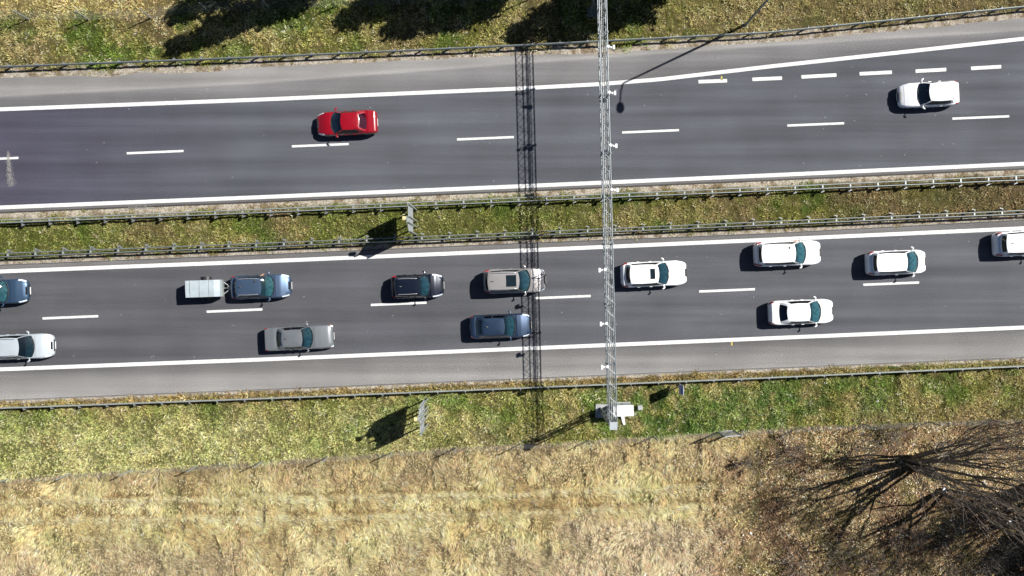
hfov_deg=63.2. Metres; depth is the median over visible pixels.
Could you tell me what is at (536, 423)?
grass
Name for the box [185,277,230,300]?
box trailer
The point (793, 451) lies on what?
bare shrub
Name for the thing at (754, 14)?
street lamp
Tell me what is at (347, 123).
car
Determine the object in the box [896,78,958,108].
car
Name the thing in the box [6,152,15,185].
spilled grit
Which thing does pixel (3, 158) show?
road marking
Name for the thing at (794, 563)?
bare shrub
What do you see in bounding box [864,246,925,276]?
car
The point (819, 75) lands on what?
road marking
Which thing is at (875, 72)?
road marking
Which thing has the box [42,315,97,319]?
road marking
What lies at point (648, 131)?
road marking
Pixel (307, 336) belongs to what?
car
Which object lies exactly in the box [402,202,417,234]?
traffic sign
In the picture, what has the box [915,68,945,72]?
road marking
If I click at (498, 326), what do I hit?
car
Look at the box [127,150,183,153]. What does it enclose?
road marking
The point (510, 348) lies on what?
road marking
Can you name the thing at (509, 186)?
road marking
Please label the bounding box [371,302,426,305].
road marking
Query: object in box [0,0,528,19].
wire fence
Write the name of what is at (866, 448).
bare shrub
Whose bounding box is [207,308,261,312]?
road marking
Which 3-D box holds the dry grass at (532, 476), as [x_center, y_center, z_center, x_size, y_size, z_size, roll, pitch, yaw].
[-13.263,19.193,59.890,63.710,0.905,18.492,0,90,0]
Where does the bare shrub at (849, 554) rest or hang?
on the ground at (490, 14)
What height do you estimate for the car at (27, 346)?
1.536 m
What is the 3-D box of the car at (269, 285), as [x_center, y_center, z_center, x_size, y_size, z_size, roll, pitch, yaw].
[-17.920,-0.103,59.224,4.313,1.551,2.181,-2,90,0]
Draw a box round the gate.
[717,430,743,437]
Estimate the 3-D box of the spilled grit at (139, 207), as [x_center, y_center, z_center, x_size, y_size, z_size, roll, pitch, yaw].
[-26.766,-5.816,59.994,3.400,0.001,0.576,0,90,0]
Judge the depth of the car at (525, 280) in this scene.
58.98 m
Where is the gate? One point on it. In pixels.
(735, 432)
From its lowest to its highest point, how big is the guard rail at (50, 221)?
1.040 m
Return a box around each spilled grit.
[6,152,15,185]
[121,204,155,209]
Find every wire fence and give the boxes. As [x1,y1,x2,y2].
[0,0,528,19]
[0,432,723,484]
[740,419,1023,434]
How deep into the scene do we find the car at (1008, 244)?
58.73 m
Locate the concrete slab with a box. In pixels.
[595,404,610,417]
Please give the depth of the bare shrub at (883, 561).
58.93 m
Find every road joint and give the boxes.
[0,168,1023,212]
[0,220,1023,265]
[12,357,1022,399]
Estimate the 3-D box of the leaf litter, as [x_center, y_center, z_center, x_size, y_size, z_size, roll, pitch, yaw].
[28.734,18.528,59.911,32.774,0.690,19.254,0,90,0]
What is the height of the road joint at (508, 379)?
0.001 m
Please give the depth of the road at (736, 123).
60.00 m
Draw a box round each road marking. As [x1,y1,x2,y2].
[0,37,1023,110]
[0,157,18,159]
[0,162,1023,208]
[0,226,1023,272]
[0,326,1023,370]
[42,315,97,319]
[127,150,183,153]
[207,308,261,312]
[292,143,348,146]
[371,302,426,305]
[457,136,513,140]
[535,295,590,298]
[622,129,678,133]
[698,79,726,82]
[699,288,754,292]
[752,76,781,80]
[787,122,843,126]
[801,73,836,78]
[860,70,891,75]
[863,281,918,285]
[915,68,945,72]
[952,115,1008,119]
[971,65,1000,69]
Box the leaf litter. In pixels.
[699,415,1023,575]
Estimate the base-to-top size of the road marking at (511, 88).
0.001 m
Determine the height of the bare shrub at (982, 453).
1.738 m
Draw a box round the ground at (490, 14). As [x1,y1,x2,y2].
[0,0,1023,575]
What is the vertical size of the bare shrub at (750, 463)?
1.736 m
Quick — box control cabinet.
[612,402,633,416]
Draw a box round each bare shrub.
[733,450,765,481]
[772,432,807,466]
[778,550,819,575]
[822,537,870,575]
[848,431,879,473]
[863,547,904,575]
[876,421,907,451]
[888,521,934,553]
[928,437,965,470]
[937,556,975,575]
[963,426,1001,462]
[971,540,1019,575]
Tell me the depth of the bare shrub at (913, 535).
59.01 m
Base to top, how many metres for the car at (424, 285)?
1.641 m
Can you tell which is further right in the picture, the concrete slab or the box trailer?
the concrete slab
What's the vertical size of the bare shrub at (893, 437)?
1.710 m
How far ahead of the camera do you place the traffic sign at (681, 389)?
58.30 m
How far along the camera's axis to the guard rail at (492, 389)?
59.30 m
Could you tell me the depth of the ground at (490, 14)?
60.02 m
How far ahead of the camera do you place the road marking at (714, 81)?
60.00 m
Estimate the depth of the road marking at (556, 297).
60.00 m
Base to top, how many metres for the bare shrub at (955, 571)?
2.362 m
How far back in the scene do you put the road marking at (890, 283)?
60.00 m
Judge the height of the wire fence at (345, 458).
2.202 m
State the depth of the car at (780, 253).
58.95 m
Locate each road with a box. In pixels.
[0,41,1023,205]
[0,230,1023,366]
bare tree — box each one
[904,404,1023,541]
[937,456,1023,551]
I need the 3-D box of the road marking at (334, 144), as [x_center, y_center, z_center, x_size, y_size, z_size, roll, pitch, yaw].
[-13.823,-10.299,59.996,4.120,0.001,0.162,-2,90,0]
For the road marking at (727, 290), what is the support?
on the road at (965, 280)
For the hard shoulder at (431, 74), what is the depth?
60.00 m
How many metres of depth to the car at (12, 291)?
59.09 m
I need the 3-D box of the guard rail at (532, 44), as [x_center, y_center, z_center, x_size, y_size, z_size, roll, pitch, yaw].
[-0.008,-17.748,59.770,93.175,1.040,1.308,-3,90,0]
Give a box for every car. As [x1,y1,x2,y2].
[0,276,30,306]
[0,331,55,361]
[230,271,291,301]
[264,322,334,352]
[316,107,377,137]
[391,271,443,300]
[469,311,531,340]
[483,265,545,295]
[620,258,686,288]
[753,237,820,268]
[767,296,833,326]
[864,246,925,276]
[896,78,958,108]
[991,231,1023,256]
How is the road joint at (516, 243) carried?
on the road edge strip at (987, 224)
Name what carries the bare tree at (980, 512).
on the ground at (490, 14)
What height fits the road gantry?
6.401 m
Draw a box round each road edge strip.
[0,166,1023,212]
[0,219,1023,269]
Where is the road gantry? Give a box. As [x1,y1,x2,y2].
[588,0,618,429]
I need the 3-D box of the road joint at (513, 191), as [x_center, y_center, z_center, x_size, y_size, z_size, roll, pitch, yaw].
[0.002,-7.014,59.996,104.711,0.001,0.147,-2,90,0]
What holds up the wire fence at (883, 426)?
on the ground at (490, 14)
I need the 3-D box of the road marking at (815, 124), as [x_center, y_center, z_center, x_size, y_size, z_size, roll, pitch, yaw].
[21.900,-11.799,59.996,4.120,0.001,0.162,-2,90,0]
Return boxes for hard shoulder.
[0,17,1023,106]
[0,329,1023,400]
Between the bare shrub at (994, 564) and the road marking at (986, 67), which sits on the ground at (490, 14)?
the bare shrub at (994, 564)
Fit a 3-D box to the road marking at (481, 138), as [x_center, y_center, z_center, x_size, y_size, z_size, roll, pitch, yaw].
[-1.915,-10.799,59.996,4.120,0.001,0.162,-2,90,0]
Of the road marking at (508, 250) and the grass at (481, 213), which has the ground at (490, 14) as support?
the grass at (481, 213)
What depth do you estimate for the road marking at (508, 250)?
60.00 m
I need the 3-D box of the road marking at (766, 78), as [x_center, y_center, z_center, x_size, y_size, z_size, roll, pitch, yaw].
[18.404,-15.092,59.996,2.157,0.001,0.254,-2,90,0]
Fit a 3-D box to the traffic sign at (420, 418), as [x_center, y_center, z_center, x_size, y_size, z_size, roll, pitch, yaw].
[-6.216,8.865,57.218,0.409,6.163,2.115,0,90,0]
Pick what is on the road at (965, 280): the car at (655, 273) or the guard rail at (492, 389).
the car at (655, 273)
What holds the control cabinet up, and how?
on the ground at (490, 14)
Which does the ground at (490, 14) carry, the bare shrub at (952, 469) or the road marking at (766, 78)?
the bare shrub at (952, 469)
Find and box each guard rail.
[0,6,1023,67]
[0,175,1023,226]
[0,208,1023,257]
[0,365,1023,409]
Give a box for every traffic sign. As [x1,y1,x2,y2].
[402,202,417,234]
[414,398,428,435]
[678,383,684,395]
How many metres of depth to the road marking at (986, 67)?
60.00 m
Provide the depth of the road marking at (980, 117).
60.00 m
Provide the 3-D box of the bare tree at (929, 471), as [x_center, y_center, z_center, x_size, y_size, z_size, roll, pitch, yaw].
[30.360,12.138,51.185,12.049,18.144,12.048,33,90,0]
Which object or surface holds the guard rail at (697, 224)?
on the ground at (490, 14)
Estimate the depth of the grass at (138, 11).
59.95 m
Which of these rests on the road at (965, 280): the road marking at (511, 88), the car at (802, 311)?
the car at (802, 311)
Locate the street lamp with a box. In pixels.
[742,0,767,27]
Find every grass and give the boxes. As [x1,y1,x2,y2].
[0,0,1023,75]
[0,171,1023,261]
[0,357,1023,483]
[0,428,766,575]

